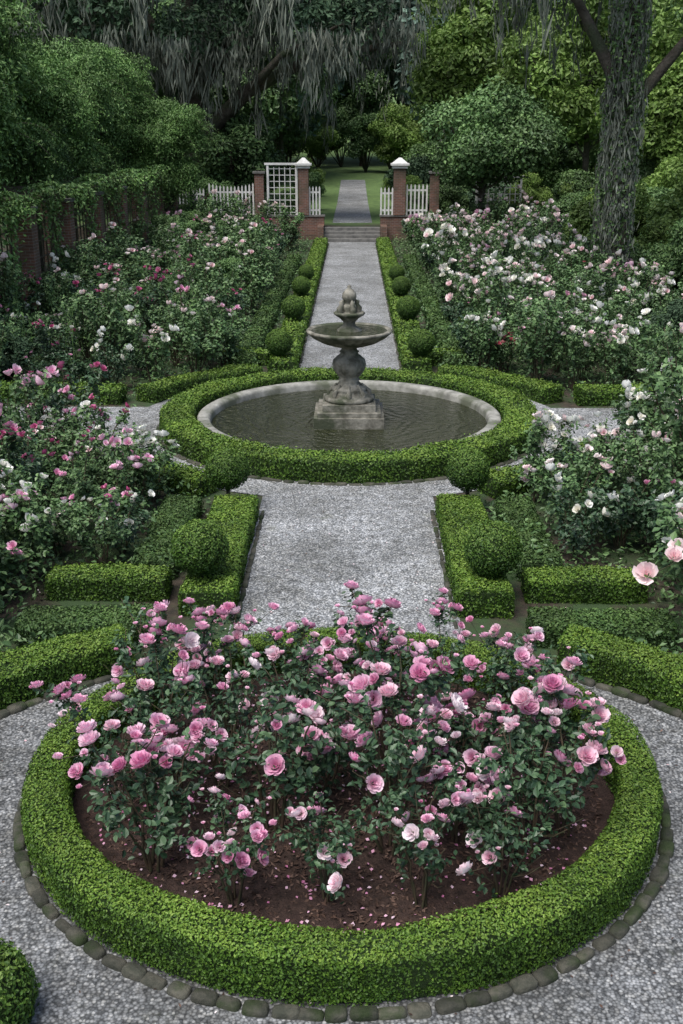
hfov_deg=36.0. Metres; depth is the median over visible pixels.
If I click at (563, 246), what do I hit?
rose bush
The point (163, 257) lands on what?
rose bush
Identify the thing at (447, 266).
rose bush
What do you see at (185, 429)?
circular boxwood hedge
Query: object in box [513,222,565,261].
rose bush
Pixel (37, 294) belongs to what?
rose bush
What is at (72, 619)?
plants
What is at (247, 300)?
rose bush
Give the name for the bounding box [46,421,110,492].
rose bush
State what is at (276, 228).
rose bush
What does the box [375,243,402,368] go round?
stone edging
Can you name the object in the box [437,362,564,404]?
boxwood hedge
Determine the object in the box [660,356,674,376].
rose bush
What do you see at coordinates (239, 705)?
rose bush
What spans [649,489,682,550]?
rose bush
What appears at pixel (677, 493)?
rose bush
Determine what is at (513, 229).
rose bush
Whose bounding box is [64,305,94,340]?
rose bush
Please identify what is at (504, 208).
rose bush
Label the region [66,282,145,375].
rose bush
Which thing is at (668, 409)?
rose bush
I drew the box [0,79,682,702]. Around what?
ground
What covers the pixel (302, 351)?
stone edging
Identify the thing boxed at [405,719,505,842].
rose bush
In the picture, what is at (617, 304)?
rose bush
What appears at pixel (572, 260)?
rose bush
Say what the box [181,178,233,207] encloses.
garden shrub
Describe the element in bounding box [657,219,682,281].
garden shrub
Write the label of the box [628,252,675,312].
rose bush
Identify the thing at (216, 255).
rose bush
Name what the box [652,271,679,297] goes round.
rose bush
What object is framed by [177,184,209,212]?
rose bush
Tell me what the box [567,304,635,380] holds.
rose bush
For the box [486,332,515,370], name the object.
rose bush
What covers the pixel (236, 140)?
dogwood tree
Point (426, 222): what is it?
rose bush
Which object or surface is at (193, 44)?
live oak tree
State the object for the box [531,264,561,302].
rose bush
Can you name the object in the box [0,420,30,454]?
rose bush
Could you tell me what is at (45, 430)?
rose bush
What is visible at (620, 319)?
rose bush
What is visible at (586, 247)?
rose bush
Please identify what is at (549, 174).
woodland shrub
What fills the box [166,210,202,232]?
rose bush
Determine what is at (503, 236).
rose bush
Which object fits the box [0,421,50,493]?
rose bush
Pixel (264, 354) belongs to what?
boxwood hedge
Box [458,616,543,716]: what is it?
rose bush
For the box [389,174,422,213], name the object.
garden shrub
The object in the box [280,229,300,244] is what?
rose bush
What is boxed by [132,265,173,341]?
rose bush
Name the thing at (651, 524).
rose bush
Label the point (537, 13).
maple tree
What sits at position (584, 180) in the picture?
garden shrub
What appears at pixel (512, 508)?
ground cover
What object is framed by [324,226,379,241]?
stone steps
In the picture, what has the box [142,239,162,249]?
rose bush
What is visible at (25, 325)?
rose bush
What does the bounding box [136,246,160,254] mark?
garden shrub
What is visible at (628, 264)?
rose bush
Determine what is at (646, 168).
garden shrub
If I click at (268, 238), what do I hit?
rose bush
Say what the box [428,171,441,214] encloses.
gate pillar
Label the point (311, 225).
brick garden wall
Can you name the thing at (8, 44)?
hornbeam tree
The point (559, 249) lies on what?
rose bush
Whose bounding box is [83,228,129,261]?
rose bush
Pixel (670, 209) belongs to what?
garden shrub
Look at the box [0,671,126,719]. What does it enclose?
stone edging
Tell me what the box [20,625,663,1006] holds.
circular boxwood hedge
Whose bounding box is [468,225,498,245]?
rose bush
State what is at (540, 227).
rose bush
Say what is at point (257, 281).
rose bush
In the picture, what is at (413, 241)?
rose bush
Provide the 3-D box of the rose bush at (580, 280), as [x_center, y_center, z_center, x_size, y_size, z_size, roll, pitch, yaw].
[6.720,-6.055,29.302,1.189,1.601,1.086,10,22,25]
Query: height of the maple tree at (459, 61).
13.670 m
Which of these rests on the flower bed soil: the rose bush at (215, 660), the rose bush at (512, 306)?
the rose bush at (215, 660)
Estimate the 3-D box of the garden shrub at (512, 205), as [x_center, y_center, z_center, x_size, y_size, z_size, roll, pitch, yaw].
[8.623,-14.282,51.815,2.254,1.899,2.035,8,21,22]
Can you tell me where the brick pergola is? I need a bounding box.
[0,170,178,318]
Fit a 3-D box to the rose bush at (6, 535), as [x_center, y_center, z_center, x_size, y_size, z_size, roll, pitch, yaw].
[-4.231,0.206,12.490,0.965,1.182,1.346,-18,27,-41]
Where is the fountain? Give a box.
[197,285,500,452]
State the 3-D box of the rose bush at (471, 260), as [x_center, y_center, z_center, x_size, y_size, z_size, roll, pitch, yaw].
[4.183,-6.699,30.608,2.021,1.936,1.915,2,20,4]
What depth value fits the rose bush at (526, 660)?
8.59 m
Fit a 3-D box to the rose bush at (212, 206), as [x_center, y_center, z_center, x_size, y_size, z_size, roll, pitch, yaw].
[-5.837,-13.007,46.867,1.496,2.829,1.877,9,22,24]
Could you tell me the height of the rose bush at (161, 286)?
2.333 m
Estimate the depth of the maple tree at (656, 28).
58.91 m
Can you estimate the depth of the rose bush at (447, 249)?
35.38 m
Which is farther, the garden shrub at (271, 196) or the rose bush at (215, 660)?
the garden shrub at (271, 196)
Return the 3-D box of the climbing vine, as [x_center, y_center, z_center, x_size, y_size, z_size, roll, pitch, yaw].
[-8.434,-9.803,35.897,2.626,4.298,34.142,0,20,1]
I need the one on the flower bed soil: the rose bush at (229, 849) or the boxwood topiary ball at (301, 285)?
the rose bush at (229, 849)
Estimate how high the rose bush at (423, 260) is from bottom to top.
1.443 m
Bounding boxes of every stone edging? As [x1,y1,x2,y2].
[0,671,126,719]
[13,774,673,1022]
[155,425,542,485]
[235,510,264,623]
[298,243,328,367]
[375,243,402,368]
[430,510,457,628]
[562,670,682,719]
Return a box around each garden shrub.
[0,326,39,380]
[110,259,147,278]
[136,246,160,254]
[146,155,200,203]
[149,214,198,242]
[151,274,186,300]
[163,294,215,324]
[177,210,222,225]
[178,204,211,213]
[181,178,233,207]
[209,257,241,298]
[254,192,287,213]
[278,189,298,213]
[288,156,325,188]
[288,171,326,203]
[381,178,392,196]
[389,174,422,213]
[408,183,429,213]
[424,183,470,213]
[465,182,511,214]
[494,203,518,222]
[507,171,553,209]
[535,255,564,286]
[538,181,581,210]
[544,190,590,218]
[550,168,594,200]
[562,179,652,250]
[582,193,596,203]
[590,156,666,193]
[629,215,679,272]
[630,240,682,295]
[632,170,682,239]
[635,154,682,188]
[636,154,682,199]
[639,185,677,206]
[644,193,682,233]
[646,298,682,357]
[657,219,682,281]
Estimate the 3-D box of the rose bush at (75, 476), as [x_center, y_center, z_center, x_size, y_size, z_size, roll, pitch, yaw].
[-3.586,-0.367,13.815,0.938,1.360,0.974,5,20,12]
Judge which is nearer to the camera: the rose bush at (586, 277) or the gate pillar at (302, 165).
the rose bush at (586, 277)
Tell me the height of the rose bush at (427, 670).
1.367 m
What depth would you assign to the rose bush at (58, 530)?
13.12 m
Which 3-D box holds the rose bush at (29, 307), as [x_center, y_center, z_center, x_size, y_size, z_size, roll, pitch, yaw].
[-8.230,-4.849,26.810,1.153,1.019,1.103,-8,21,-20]
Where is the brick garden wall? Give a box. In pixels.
[242,214,494,239]
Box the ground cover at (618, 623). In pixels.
[524,604,679,650]
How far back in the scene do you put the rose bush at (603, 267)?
26.91 m
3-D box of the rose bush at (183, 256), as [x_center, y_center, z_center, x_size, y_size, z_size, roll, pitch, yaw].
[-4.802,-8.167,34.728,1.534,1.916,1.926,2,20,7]
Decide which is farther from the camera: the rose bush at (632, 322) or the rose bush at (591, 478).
the rose bush at (632, 322)
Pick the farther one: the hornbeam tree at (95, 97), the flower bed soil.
the hornbeam tree at (95, 97)
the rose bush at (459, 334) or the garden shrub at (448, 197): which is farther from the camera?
the garden shrub at (448, 197)
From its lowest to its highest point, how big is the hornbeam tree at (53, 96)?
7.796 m
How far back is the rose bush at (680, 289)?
25.25 m
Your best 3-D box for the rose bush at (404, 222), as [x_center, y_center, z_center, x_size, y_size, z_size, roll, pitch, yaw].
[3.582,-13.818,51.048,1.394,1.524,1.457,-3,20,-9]
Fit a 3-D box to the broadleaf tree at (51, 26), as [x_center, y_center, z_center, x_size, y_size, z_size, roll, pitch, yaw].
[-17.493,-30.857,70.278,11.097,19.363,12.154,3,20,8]
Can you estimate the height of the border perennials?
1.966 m
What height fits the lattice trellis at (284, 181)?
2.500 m
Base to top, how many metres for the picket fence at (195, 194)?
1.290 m
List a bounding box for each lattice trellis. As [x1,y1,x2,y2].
[264,163,297,214]
[475,175,523,206]
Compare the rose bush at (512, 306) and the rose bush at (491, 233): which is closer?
the rose bush at (512, 306)
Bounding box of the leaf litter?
[2,482,676,1023]
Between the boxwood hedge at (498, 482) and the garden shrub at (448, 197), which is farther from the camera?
the garden shrub at (448, 197)
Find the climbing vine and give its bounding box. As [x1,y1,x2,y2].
[0,157,177,337]
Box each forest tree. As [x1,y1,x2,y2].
[199,0,315,142]
[251,0,367,176]
[341,0,420,117]
[375,0,561,142]
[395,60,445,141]
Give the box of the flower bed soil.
[72,670,614,932]
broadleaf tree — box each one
[33,2,129,51]
[57,0,212,207]
[205,4,307,195]
[272,62,341,179]
[302,75,348,162]
[331,16,402,165]
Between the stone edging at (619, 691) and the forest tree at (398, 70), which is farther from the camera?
the forest tree at (398, 70)
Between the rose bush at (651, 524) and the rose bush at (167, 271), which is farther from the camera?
the rose bush at (167, 271)
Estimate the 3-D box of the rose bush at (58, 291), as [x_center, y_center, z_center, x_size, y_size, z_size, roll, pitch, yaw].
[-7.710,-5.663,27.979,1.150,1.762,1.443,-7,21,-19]
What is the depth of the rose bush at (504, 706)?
8.45 m
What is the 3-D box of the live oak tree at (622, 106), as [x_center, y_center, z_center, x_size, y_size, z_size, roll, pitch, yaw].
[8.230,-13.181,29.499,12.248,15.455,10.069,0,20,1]
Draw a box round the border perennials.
[2,207,674,377]
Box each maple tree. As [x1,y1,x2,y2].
[404,0,553,134]
[467,0,583,196]
[492,0,682,172]
[574,0,682,129]
[595,4,682,168]
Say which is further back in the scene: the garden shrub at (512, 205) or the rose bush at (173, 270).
the garden shrub at (512, 205)
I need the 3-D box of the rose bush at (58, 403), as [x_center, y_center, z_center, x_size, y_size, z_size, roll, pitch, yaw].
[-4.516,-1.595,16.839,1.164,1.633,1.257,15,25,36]
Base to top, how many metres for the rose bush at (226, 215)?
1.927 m
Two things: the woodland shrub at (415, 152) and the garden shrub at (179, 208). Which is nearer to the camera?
the garden shrub at (179, 208)
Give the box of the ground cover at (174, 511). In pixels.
[131,494,203,579]
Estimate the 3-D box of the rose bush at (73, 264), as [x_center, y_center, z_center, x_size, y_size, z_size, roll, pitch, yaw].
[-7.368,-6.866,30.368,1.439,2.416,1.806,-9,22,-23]
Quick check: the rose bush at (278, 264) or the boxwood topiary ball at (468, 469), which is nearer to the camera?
the boxwood topiary ball at (468, 469)
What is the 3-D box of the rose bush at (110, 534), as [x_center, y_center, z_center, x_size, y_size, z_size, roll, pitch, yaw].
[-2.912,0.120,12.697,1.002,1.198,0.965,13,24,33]
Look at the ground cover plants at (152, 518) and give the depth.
13.98 m
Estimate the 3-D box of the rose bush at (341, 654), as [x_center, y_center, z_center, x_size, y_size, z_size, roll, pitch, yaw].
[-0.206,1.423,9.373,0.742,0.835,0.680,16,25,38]
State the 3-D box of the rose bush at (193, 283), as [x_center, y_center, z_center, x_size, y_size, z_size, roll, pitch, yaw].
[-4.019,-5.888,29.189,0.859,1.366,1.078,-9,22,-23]
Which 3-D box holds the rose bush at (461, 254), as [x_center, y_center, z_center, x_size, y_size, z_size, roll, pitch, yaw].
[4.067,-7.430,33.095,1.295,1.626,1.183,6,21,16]
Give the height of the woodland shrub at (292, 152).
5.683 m
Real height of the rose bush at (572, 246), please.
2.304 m
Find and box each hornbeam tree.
[0,0,48,190]
[0,40,91,220]
[0,51,61,221]
[2,37,122,275]
[42,34,143,193]
[58,69,132,210]
[81,37,179,232]
[106,47,158,168]
[117,96,222,214]
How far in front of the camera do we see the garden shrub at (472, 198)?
54.28 m
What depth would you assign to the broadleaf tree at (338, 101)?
112.84 m
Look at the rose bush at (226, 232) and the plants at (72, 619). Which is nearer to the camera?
the plants at (72, 619)
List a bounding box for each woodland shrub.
[264,147,285,192]
[274,121,319,172]
[296,112,346,166]
[317,108,353,166]
[338,112,383,171]
[365,102,426,168]
[385,153,444,186]
[400,104,448,156]
[400,146,456,182]
[409,141,447,155]
[445,178,491,209]
[520,142,569,188]
[544,137,570,186]
[565,128,598,171]
[589,143,655,163]
[589,152,600,174]
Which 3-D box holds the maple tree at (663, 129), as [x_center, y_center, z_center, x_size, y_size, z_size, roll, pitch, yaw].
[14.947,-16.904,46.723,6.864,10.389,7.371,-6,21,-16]
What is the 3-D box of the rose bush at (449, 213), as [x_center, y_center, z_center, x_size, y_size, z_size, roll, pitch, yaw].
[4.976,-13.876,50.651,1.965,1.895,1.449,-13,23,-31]
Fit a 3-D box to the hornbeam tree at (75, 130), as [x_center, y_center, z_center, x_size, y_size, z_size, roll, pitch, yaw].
[-11.326,-12.703,37.782,5.351,8.400,6.568,15,24,35]
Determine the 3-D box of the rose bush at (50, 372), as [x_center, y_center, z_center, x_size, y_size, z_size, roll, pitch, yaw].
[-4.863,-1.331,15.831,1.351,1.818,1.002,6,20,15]
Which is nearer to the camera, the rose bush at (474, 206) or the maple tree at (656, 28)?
the rose bush at (474, 206)
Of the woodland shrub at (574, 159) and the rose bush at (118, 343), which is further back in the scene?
the woodland shrub at (574, 159)
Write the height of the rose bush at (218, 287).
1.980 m
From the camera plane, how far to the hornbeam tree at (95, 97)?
41.06 m
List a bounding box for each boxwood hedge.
[0,377,127,404]
[0,622,135,709]
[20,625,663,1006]
[44,561,173,602]
[104,434,219,497]
[135,361,262,402]
[159,365,537,483]
[177,493,259,616]
[222,343,270,365]
[231,253,301,366]
[267,235,327,371]
[376,236,432,373]
[402,253,469,367]
[429,345,478,365]
[435,493,514,619]
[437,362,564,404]
[477,434,600,498]
[520,563,649,604]
[556,623,682,712]
[573,381,666,406]
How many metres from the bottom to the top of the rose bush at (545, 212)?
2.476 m
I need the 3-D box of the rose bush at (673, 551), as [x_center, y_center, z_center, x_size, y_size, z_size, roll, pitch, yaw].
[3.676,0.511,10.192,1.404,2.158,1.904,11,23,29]
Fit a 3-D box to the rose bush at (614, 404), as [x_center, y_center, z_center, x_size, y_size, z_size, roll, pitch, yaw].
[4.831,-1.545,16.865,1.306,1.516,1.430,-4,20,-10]
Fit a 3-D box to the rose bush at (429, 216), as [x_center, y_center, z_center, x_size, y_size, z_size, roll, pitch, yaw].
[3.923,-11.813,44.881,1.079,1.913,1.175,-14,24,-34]
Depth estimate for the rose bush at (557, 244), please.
33.46 m
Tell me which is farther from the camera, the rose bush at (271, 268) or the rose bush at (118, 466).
the rose bush at (271, 268)
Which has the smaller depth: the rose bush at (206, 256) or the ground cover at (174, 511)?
the ground cover at (174, 511)
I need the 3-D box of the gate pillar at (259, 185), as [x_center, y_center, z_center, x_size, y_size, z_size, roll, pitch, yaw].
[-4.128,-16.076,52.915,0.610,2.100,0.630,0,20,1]
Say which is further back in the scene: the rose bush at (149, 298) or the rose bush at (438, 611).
the rose bush at (149, 298)
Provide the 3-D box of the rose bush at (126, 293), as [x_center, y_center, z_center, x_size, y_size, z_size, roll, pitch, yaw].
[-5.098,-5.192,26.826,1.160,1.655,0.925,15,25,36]
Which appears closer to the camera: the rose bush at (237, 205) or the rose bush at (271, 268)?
the rose bush at (271, 268)
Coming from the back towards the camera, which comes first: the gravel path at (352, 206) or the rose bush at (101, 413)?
the gravel path at (352, 206)
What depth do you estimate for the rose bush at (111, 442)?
14.39 m
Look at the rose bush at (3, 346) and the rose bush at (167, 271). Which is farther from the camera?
the rose bush at (167, 271)
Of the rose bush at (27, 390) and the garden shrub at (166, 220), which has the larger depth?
the garden shrub at (166, 220)
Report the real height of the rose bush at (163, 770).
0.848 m
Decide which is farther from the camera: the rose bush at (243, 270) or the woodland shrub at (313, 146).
the woodland shrub at (313, 146)
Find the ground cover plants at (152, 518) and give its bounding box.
[0,234,682,654]
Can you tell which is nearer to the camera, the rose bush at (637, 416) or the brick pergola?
the rose bush at (637, 416)
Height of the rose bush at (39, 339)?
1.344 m
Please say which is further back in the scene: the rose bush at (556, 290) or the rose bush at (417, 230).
the rose bush at (417, 230)
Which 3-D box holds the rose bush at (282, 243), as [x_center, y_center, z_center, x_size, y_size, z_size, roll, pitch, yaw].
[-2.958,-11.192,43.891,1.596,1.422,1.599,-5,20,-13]
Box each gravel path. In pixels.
[0,242,682,1023]
[333,180,371,222]
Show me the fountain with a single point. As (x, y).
(348, 410)
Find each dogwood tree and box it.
[193,108,286,206]
[418,73,570,218]
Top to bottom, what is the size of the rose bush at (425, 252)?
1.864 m
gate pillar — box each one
[252,171,265,214]
[295,158,311,214]
[390,158,409,214]
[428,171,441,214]
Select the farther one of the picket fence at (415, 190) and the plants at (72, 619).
the picket fence at (415, 190)
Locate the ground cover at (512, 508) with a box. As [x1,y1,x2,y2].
[492,495,563,580]
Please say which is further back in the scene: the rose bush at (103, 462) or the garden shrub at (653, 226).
the garden shrub at (653, 226)
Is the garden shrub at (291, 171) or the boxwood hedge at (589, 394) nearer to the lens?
the boxwood hedge at (589, 394)
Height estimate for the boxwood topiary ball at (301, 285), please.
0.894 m
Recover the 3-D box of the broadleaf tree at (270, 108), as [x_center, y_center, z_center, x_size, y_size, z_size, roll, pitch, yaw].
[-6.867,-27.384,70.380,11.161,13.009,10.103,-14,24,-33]
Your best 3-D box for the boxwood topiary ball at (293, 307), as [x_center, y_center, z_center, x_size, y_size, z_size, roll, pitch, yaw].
[-1.301,-5.377,28.368,0.691,0.970,0.672,5,20,14]
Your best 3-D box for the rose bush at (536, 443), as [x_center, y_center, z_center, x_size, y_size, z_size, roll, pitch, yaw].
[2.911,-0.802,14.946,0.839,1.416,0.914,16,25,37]
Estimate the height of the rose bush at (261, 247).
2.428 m
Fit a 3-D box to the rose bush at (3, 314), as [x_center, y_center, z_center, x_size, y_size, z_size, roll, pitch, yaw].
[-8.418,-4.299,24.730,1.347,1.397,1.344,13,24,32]
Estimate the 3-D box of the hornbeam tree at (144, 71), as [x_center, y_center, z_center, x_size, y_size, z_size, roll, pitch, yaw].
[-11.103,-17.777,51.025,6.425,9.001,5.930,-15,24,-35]
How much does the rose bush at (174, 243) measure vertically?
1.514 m
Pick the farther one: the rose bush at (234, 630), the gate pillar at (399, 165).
the gate pillar at (399, 165)
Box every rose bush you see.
[0,250,24,324]
[0,304,9,327]
[0,305,48,337]
[0,312,22,378]
[0,338,39,381]
[0,363,62,452]
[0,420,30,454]
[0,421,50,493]
[0,425,37,493]
[0,428,72,502]
[0,459,33,542]
[0,472,66,580]
[0,479,21,550]
[0,489,39,591]
[4,370,53,436]
[6,301,40,327]
[6,310,53,348]
[12,272,45,314]
[16,423,70,486]
[23,349,69,380]
[24,361,107,458]
[24,490,89,554]
[28,267,73,330]
[29,315,63,336]
[29,674,151,804]
[32,319,76,377]
[33,327,76,360]
[34,400,92,467]
[38,428,103,528]
[41,251,84,315]
[45,312,67,333]
[46,243,93,299]
[46,310,79,359]
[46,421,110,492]
[48,393,136,488]
[51,483,137,565]
[52,705,222,871]
[53,288,107,362]
[60,231,113,294]
[61,349,110,381]
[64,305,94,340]
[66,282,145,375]
[71,264,128,295]
[72,263,121,309]
[72,453,158,528]
[81,489,154,553]
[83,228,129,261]
[84,418,140,490]
[86,424,180,501]
[90,326,134,384]
[92,303,144,353]
[93,426,169,508]
[94,259,123,283]
[94,319,139,356]
[98,220,143,262]
[99,277,137,311]
[101,602,208,775]
[103,596,200,734]
[114,246,162,289]
[117,246,172,263]
[119,277,166,329]
[122,285,174,328]
[123,305,179,382]
[123,341,162,377]
[126,722,216,811]
[130,218,153,246]
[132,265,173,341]
[138,244,180,270]
[140,255,183,279]
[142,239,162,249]
[146,299,193,367]
[147,224,178,259]
[147,269,180,276]
[148,306,232,372]
[151,251,182,273]
[151,254,208,352]
[152,223,185,259]
[163,656,276,787]
[163,773,274,905]
[164,236,196,254]
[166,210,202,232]
[169,237,214,273]
[169,597,270,732]
[171,287,220,328]
[173,226,219,287]
[174,601,278,708]
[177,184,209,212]
[180,277,212,290]
[181,295,237,369]
[185,243,222,274]
[192,260,239,320]
[196,189,229,230]
[196,226,250,263]
[196,311,250,365]
[199,209,240,238]
[203,263,274,314]
[207,303,243,328]
[209,237,223,262]
[210,691,349,833]
[213,288,248,322]
[214,214,227,236]
[215,221,260,243]
[216,190,251,225]
[217,229,250,260]
[223,217,261,233]
[224,216,264,242]
[224,295,250,317]
[227,250,275,310]
[231,222,281,292]
[232,222,272,240]
[233,211,272,224]
[237,242,281,273]
[239,217,276,237]
[241,193,278,221]
[247,622,323,687]
[250,644,352,760]
[254,247,284,284]
[255,230,277,262]
[266,220,281,235]
[266,229,287,256]
[268,203,306,250]
[269,790,372,903]
[274,616,360,710]
[274,676,367,804]
[276,232,291,247]
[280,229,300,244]
[314,674,467,856]
[315,580,454,762]
[331,649,480,800]
[333,610,400,685]
[343,624,419,715]
[367,765,476,907]
[371,688,505,810]
[400,587,474,703]
[401,212,423,236]
[401,215,426,248]
[403,223,411,238]
[405,213,436,259]
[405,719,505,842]
[408,223,430,245]
[411,210,441,233]
[412,239,435,274]
[416,202,472,255]
[420,231,467,278]
[422,222,466,301]
[426,212,436,225]
[432,253,461,289]
[433,216,469,244]
[434,267,465,307]
[436,235,458,289]
[437,213,458,233]
[438,205,458,219]
[439,301,472,323]
[441,692,540,759]
[442,227,484,257]
[444,312,507,365]
[445,250,511,320]
[449,272,480,311]
[451,248,522,289]
[451,713,583,862]
[452,219,496,240]
[455,297,507,369]
[455,787,550,899]
[456,250,490,297]
[457,243,489,271]
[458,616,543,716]
[459,212,478,226]
[460,241,507,303]
[461,306,519,358]
[463,217,501,257]
[465,198,494,225]
[467,214,492,238]
[467,286,534,330]
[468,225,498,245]
[472,208,514,246]
[477,249,504,264]
[477,265,511,303]
[478,326,536,369]
[481,184,532,226]
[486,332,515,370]
[490,219,529,264]
[494,211,531,251]
[497,656,626,835]
[500,273,532,326]
[500,687,597,789]
[502,258,534,297]
[503,239,548,261]
[503,318,563,377]
[504,198,568,259]
[504,272,541,321]
[506,239,553,285]
[507,204,530,221]
[507,236,540,280]
[507,289,576,379]
[508,408,583,502]
[512,274,578,347]
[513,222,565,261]
[513,444,615,538]
[514,626,593,752]
[518,253,564,282]
[524,202,568,235]
[524,285,547,331]
[528,199,550,217]
[529,203,563,241]
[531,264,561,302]
[533,235,564,267]
[538,211,566,239]
[540,311,599,389]
[542,223,582,261]
[542,312,579,371]
[545,463,622,560]
[547,225,566,250]
[548,244,606,297]
[548,290,586,304]
[548,436,626,475]
[554,456,620,496]
[556,232,573,255]
[556,262,607,307]
[560,235,604,283]
[560,293,616,323]
[560,294,615,358]
[562,286,615,330]
[563,269,598,300]
[563,425,642,511]
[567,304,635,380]
[573,227,592,266]
[578,475,663,549]
[583,431,646,466]
[584,411,642,485]
[586,280,640,322]
[591,301,639,384]
[594,308,651,377]
[595,286,645,333]
[596,249,664,301]
[604,278,623,300]
[606,313,642,327]
[607,368,671,431]
[609,312,644,360]
[609,426,682,537]
[611,261,665,318]
[613,336,666,384]
[616,479,682,555]
[617,458,680,487]
[618,266,665,340]
[618,365,675,437]
[618,380,676,458]
[621,449,681,506]
[626,414,678,474]
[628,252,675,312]
[632,322,682,405]
[632,504,682,602]
[633,351,682,484]
[635,317,681,370]
[638,258,675,317]
[646,288,682,357]
[648,496,682,588]
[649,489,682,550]
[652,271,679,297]
[652,384,680,440]
[655,322,682,369]
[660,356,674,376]
[664,481,682,507]
[667,279,682,302]
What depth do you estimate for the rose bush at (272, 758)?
7.54 m
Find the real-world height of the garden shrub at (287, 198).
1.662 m
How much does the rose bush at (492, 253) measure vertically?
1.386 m
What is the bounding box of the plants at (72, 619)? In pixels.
[13,600,168,647]
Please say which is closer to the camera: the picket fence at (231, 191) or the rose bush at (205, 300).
the rose bush at (205, 300)
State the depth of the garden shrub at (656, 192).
39.83 m
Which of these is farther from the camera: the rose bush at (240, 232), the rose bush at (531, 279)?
the rose bush at (240, 232)
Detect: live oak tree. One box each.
[2,0,449,203]
[447,0,682,291]
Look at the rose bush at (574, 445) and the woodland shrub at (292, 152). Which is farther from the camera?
the woodland shrub at (292, 152)
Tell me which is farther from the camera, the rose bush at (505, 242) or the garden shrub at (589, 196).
the garden shrub at (589, 196)
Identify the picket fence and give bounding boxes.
[178,188,204,208]
[208,184,253,214]
[309,186,320,214]
[380,187,392,214]
[406,185,427,214]
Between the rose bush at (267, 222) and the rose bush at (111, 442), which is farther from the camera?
the rose bush at (267, 222)
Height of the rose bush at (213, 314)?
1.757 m
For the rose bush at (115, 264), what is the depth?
32.45 m
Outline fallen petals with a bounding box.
[6,483,670,1012]
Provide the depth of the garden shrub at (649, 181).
43.21 m
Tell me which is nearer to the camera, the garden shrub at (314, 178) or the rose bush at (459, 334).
the rose bush at (459, 334)
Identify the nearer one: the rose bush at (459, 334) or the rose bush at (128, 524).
the rose bush at (128, 524)
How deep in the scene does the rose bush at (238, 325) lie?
23.92 m
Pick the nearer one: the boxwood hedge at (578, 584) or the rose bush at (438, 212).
the boxwood hedge at (578, 584)
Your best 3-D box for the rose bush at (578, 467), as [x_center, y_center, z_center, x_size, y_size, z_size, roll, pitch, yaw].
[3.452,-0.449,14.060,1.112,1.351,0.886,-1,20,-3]
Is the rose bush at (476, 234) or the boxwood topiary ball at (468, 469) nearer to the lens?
the boxwood topiary ball at (468, 469)
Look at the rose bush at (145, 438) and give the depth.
15.07 m
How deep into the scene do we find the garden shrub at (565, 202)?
47.04 m
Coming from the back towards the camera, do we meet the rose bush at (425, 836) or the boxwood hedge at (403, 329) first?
the boxwood hedge at (403, 329)
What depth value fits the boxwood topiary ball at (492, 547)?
11.60 m
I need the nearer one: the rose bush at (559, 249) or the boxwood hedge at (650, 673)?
the boxwood hedge at (650, 673)
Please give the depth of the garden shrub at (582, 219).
36.39 m
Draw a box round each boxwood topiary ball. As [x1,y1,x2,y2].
[0,938,40,1023]
[170,518,229,577]
[204,446,250,493]
[265,328,293,356]
[280,295,305,319]
[291,276,310,295]
[298,264,313,279]
[389,264,404,279]
[391,276,410,296]
[396,295,420,320]
[407,329,435,356]
[446,446,490,495]
[463,519,523,577]
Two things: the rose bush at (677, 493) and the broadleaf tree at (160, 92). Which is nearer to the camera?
the rose bush at (677, 493)
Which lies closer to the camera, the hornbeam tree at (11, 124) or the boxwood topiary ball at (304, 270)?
the hornbeam tree at (11, 124)
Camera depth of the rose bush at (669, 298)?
24.52 m
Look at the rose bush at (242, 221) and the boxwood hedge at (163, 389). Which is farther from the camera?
the rose bush at (242, 221)
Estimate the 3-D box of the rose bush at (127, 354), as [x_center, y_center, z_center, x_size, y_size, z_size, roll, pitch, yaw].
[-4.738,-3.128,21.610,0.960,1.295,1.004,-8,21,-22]
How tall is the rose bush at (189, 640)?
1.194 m
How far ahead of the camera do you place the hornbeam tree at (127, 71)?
46.23 m
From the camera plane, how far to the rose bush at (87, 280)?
29.36 m
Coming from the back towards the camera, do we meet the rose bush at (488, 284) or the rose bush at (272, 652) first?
the rose bush at (488, 284)
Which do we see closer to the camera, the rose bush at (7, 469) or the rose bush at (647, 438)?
the rose bush at (7, 469)
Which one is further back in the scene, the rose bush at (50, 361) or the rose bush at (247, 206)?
the rose bush at (247, 206)
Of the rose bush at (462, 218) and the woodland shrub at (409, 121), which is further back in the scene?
the woodland shrub at (409, 121)
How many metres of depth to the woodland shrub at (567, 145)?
70.99 m

